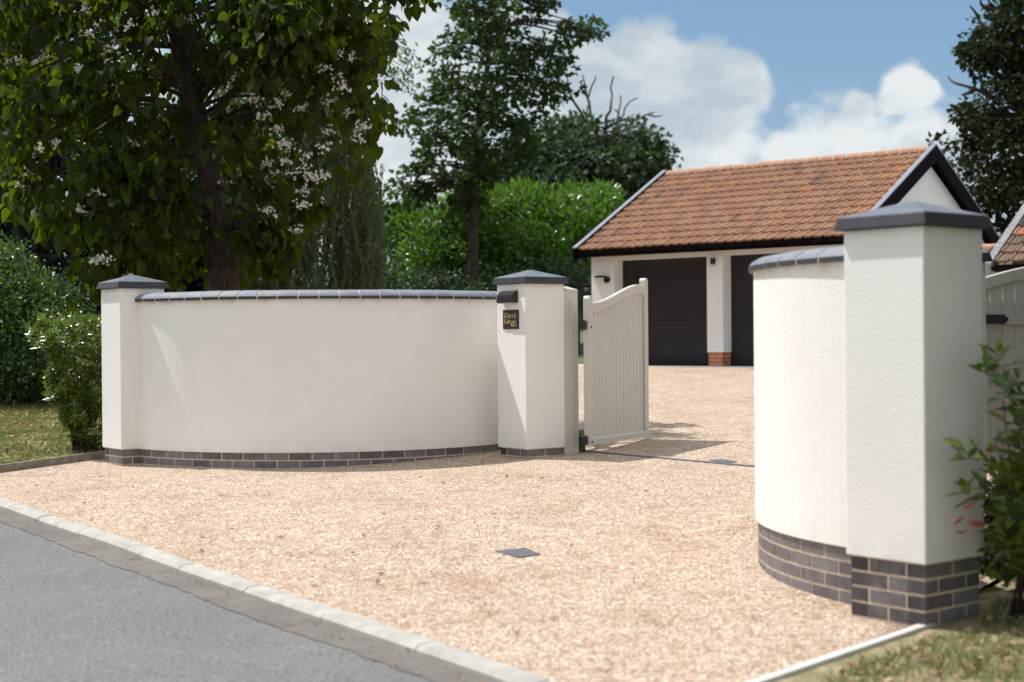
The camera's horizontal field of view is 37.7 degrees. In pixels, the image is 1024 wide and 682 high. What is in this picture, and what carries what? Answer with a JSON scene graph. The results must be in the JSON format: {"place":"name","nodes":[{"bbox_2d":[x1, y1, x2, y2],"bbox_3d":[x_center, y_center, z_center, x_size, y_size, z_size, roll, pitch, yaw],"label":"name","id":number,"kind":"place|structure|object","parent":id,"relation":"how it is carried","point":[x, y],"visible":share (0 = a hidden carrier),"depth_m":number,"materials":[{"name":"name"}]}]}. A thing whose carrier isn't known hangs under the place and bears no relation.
{"place":"outdoors","nodes":[
{"label":"outdoors","id":0,"kind":"place"},
{"bbox_2d":[0,448,55,463],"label":"verge","id":1,"kind":"structure","parent":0,"point":[3,456],"depth_m":15.66,"materials":[{"name":"green plant"}]},
{"bbox_2d":[0,402,101,461],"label":"fallen leaves","id":2,"kind":"object","parent":1,"relation":"on","point":[28,443],"visible":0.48,"depth_m":18.13,"materials":[{"name":"green plant"}]},
{"bbox_2d":[0,400,102,463],"bbox_3d":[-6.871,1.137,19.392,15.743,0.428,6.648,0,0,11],"label":"lawn","id":3,"kind":"structure","parent":0,"point":[36,436],"depth_m":18.31,"materials":[{"name":"green plant"}]},
{"bbox_2d":[21,309,104,451],"bbox_3d":[-4.629,0.441,15.947,1.298,1.570,0.994,0,0,34],"label":"photinia bush","id":4,"kind":"object","parent":3,"relation":"on","point":[75,412],"visible":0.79,"depth_m":15.67,"materials":[{"name":"green plant"}]},
{"bbox_2d":[0,522,431,681],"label":"road","id":5,"kind":"structure","parent":0,"point":[67,614],"depth_m":7.59,"materials":[{"name":"grey asphalt"}]},
{"bbox_2d":[0,508,493,681],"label":"road edge strip","id":6,"kind":"object","parent":5,"relation":"on","point":[425,667],"visible":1,"depth_m":8.11,"materials":[{"name":"grey concrete"}]},
{"bbox_2d":[5,512,483,681],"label":"road grit","id":7,"kind":"object","parent":6,"relation":"on","point":[268,610],"visible":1,"depth_m":8.04,"materials":[{"name":"beige gravel"}]},
{"bbox_2d":[0,298,1003,646],"bbox_3d":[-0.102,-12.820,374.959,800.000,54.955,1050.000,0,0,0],"label":"ground","id":8,"kind":"structure","parent":0,"point":[990,584],"depth_m":32.77,"materials":[{"name":"green plant"}]},
{"bbox_2d":[0,229,101,407],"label":"ivy hedge","id":9,"kind":"object","parent":8,"relation":"on","point":[20,359],"visible":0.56,"depth_m":22.70,"materials":[{"name":"green plant"}]},
{"bbox_2d":[0,450,104,472],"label":"edging board","id":10,"kind":"object","parent":8,"relation":"on","point":[23,465],"visible":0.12,"depth_m":15.01,"materials":[{"name":"grey concrete"}]},
{"bbox_2d":[0,0,122,314],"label":"evergreen tree","id":11,"kind":"object","parent":8,"relation":"on","point":[53,162],"visible":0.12,"depth_m":26.16,"materials":[{"name":"green plant"}]},
{"bbox_2d":[46,90,322,325],"bbox_3d":[-6.312,-2.087,28.944,5.440,5.783,6.147,0,0,0],"label":"evergreen tree","id":12,"kind":"object","parent":8,"relation":"on","point":[196,284],"visible":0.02,"depth_m":27.63,"materials":[{"name":"green plant"}]},
{"bbox_2d":[0,0,441,314],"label":"catalpa tree","id":13,"kind":"object","parent":8,"relation":"on","point":[189,221],"visible":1,"depth_m":17.08,"materials":[{"name":"green plant"}]},
{"bbox_2d":[0,497,554,681],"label":"kerb","id":14,"kind":"structure","parent":8,"relation":"on","point":[476,664],"depth_m":8.02,"materials":[{"name":"concrete"}]},
{"bbox_2d":[202,38,423,290],"bbox_3d":[-3.462,-2.337,25.995,4.094,6.267,4.081,0,0,0],"label":"willow tree","id":15,"kind":"object","parent":8,"relation":"on","point":[357,226],"visible":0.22,"depth_m":24.94,"materials":[{"name":"green plant"}]},
{"bbox_2d":[135,289,500,468],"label":"boundary wall","id":16,"kind":"structure","parent":8,"relation":"on","point":[245,379],"depth_m":14.35,"materials":[{"name":"white brick"},{"name":"smooth cream painted render"},{"name":"blue grey brick"}]},
{"bbox_2d":[297,253,591,310],"bbox_3d":[-1.909,-0.925,36.472,8.112,2.608,2.544,0,0,0],"label":"holly bush","id":17,"kind":"object","parent":8,"relation":"on","point":[433,282],"visible":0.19,"depth_m":36.17,"materials":[{"name":"green plant"}]},
{"bbox_2d":[382,0,610,287],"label":"maple tree","id":18,"kind":"object","parent":8,"relation":"on","point":[475,153],"visible":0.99,"depth_m":37.49,"materials":[{"name":"green plant"}]},
{"bbox_2d":[382,170,626,290],"bbox_3d":[-0.418,-2.269,40.632,8.018,4.989,5.279,0,0,0],"label":"laurel hedge","id":19,"kind":"object","parent":8,"relation":"on","point":[519,214],"visible":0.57,"depth_m":39.39,"materials":[{"name":"green plant"}]},
{"bbox_2d":[564,284,591,353],"bbox_3d":[1.271,-0.472,36.699,1.630,1.786,1.480,0,0,0],"label":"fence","id":20,"kind":"object","parent":8,"relation":"on","point":[580,312],"visible":0.09,"depth_m":36.00,"materials":[{"name":"metal"}]},
{"bbox_2d":[478,74,683,245],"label":"oak tree","id":21,"kind":"object","parent":8,"relation":"on","point":[577,147],"visible":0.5,"depth_m":53.87,"materials":[{"name":"green plant"}]},
{"bbox_2d":[648,366,753,367],"bbox_3d":[4.013,0.546,27.683,8.811,0.136,0.069,0,0,41],"label":"apron edge","id":22,"kind":"object","parent":8,"relation":"on","point":[705,367],"visible":0.07,"depth_m":27.95,"materials":[{"name":"grey concrete"}]},
{"bbox_2d":[748,246,851,604],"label":"boundary wall","id":23,"kind":"structure","parent":8,"relation":"on","point":[799,405],"depth_m":7.97,"materials":[{"name":"white paint"}]},
{"bbox_2d":[745,623,934,681],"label":"edging kerb","id":24,"kind":"structure","parent":8,"relation":"on","point":[832,656],"depth_m":6.58,"materials":[{"name":"white concrete"}]},
{"bbox_2d":[925,0,1023,236],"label":"oak tree","id":25,"kind":"object","parent":8,"relation":"on","point":[989,51],"visible":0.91,"depth_m":34.91,"materials":[{"name":"green plant"}]},
{"bbox_2d":[982,244,1011,275],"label":"outbuilding","id":26,"kind":"structure","parent":8,"relation":"on","point":[987,247],"depth_m":25.90,"materials":[{"name":"ceramic"}]},
{"bbox_2d":[985,203,1023,294],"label":"cottage","id":27,"kind":"structure","parent":8,"relation":"on","point":[1008,246],"depth_m":24.06,"materials":[{"name":"ceramic"}]},
{"bbox_2d":[0,365,1005,681],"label":"gravel","id":28,"kind":"structure","parent":0,"point":[700,413],"depth_m":9.93,"materials":[{"name":"beige gravel"}]},
{"bbox_2d":[96,275,168,465],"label":"gate pillar","id":29,"kind":"structure","parent":28,"relation":"on","point":[120,398],"depth_m":14.86,"materials":[{"name":"white paint"}]},
{"bbox_2d":[34,467,757,632],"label":"fallen leaves","id":30,"kind":"object","parent":28,"relation":"on","point":[377,581],"visible":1,"depth_m":10.14,"materials":[{"name":"brown plant"}]},
{"bbox_2d":[496,548,539,557],"bbox_3d":[0.054,1.347,9.380,0.199,0.070,0.288,-1,0,-30],"label":"drain cover","id":31,"kind":"object","parent":28,"relation":"on","point":[521,552],"visible":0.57,"depth_m":9.35,"materials":[{"name":"grey metal"}]},
{"bbox_2d":[492,270,568,458],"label":"gate pillar","id":32,"kind":"structure","parent":28,"relation":"on","point":[531,403],"depth_m":14.49,"materials":[{"name":"white paint"}]},
{"bbox_2d":[497,290,517,303],"bbox_3d":[-0.047,-0.425,14.508,0.080,0.124,0.244,-1,0,-36],"label":"wall light","id":33,"kind":"object","parent":32,"relation":"attached to","point":[505,297],"visible":1,"depth_m":14.45,"materials":[{"name":"black paint"}]},
{"bbox_2d":[503,310,518,328],"bbox_3d":[-0.011,-0.208,14.521,0.012,0.186,0.254,-1,0,-36],"label":"house sign","id":34,"kind":"object","parent":32,"relation":"attached to","point":[510,319],"visible":1,"depth_m":14.51,"materials":[{"name":"black paint"}]},
{"bbox_2d":[562,286,578,453],"bbox_3d":[0.543,0.334,14.735,0.179,1.746,0.172,-1,0,-36],"label":"gate post","id":35,"kind":"object","parent":28,"relation":"on","point":[571,369],"visible":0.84,"depth_m":14.66,"materials":[{"name":"beige paint"}]},
{"bbox_2d":[579,428,585,452],"bbox_3d":[0.787,0.984,15.131,0.132,0.245,0.826,0,0,20],"label":"gate motor","id":36,"kind":"object","parent":35,"relation":"attached to","point":[581,446],"visible":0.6,"depth_m":14.76,"materials":[{"name":"grey plastic"}]},
{"bbox_2d":[581,278,648,445],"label":"driveway gate","id":37,"kind":"structure","parent":35,"relation":"attached to","point":[614,326],"depth_m":15.16,"materials":[{"name":"beige paint"}]},
{"bbox_2d":[586,450,754,466],"bbox_3d":[1.720,1.112,13.733,0.055,0.068,3.200,-1,0,-42],"label":"threshold strip","id":38,"kind":"object","parent":28,"relation":"on","point":[671,458],"visible":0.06,"depth_m":13.97,"materials":[{"name":"grey metal"}]},
{"bbox_2d":[709,459,736,462],"bbox_3d":[1.935,1.107,13.711,0.138,0.037,0.281,-1,0,-27],"label":"access plate","id":39,"kind":"object","parent":28,"relation":"on","point":[723,460],"visible":0.66,"depth_m":13.71,"materials":[{"name":"grey metal"}]},
{"bbox_2d":[833,201,992,636],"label":"gate pillar","id":40,"kind":"structure","parent":28,"relation":"on","point":[913,325],"depth_m":7.18,"materials":[{"name":"white paint"}]},
{"bbox_2d":[982,251,992,478],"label":"gate pillar","id":41,"kind":"structure","parent":28,"relation":"on","point":[986,257],"depth_m":10.70,"materials":[{"name":"white brick"}]},
{"bbox_2d":[986,267,1023,468],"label":"driveway gate","id":42,"kind":"structure","parent":28,"relation":"on","point":[1004,314],"depth_m":11.73,"materials":[{"name":"beige paint"}]},
{"bbox_2d":[44,0,1023,289],"label":"sky","id":43,"kind":"structure","parent":0,"point":[732,82],"materials":[{"name":"blue"}]},
{"bbox_2d":[578,364,753,366],"bbox_3d":[6.088,0.457,30.052,8.811,0.001,6.229,0,0,41],"label":"apron","id":44,"kind":"object","parent":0,"point":[709,366],"depth_m":28.29,"materials":[{"name":"grey concrete"}]},
{"bbox_2d":[572,144,999,366],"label":"garage","id":45,"kind":"structure","parent":0,"point":[668,235],"depth_m":28.95,"materials":[{"name":"orange tile"}]},
{"bbox_2d":[595,275,609,282],"bbox_3d":[1.811,-1.236,30.010,0.316,0.152,0.104,0,0,41],"label":"wall lamp","id":46,"kind":"object","parent":45,"relation":"attached to","point":[606,279],"visible":1,"depth_m":29.95,"materials":[{"name":"black metal"}]},
{"bbox_2d":[623,257,708,365],"bbox_3d":[3.059,-0.634,29.375,2.261,2.271,0.023,0,0,41],"label":"shutter door","id":47,"kind":"structure","parent":45,"relation":"in","point":[677,287],"depth_m":29.26,"materials":[{"name":"black metal"}]},
{"bbox_2d":[710,258,715,265],"bbox_3d":[3.781,-1.489,28.281,0.070,0.155,0.103,0,0,41],"label":"wall lamp","id":48,"kind":"object","parent":45,"relation":"attached to","point":[712,261],"visible":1,"depth_m":28.25,"materials":[{"name":"black metal"}]},
{"bbox_2d":[730,253,780,365],"bbox_3d":[4.982,-0.643,27.690,2.260,2.271,0.023,0,0,41],"label":"shutter door","id":49,"kind":"structure","parent":45,"relation":"in","point":[742,288],"depth_m":28.24,"materials":[{"name":"black metal"}]},
{"bbox_2d":[774,572,1023,681],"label":"verge","id":50,"kind":"structure","parent":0,"point":[985,602],"depth_m":6.61,"materials":[{"name":"green plant"}]},
{"bbox_2d":[836,596,1023,681],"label":"fallen leaves","id":51,"kind":"object","parent":50,"relation":"on","point":[977,666],"visible":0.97,"depth_m":6.42,"materials":[{"name":"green plant"}]},
{"bbox_2d":[942,336,1023,619],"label":"photinia shrub","id":52,"kind":"object","parent":50,"relation":"on","point":[1007,511],"visible":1,"depth_m":7.04,"materials":[{"name":"green plant"}]},
{"bbox_2d":[979,449,1023,581],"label":"bush","id":53,"kind":"object","parent":50,"relation":"on","point":[985,559],"visible":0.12,"depth_m":8.30,"materials":[{"name":"green plant"}]}
]}

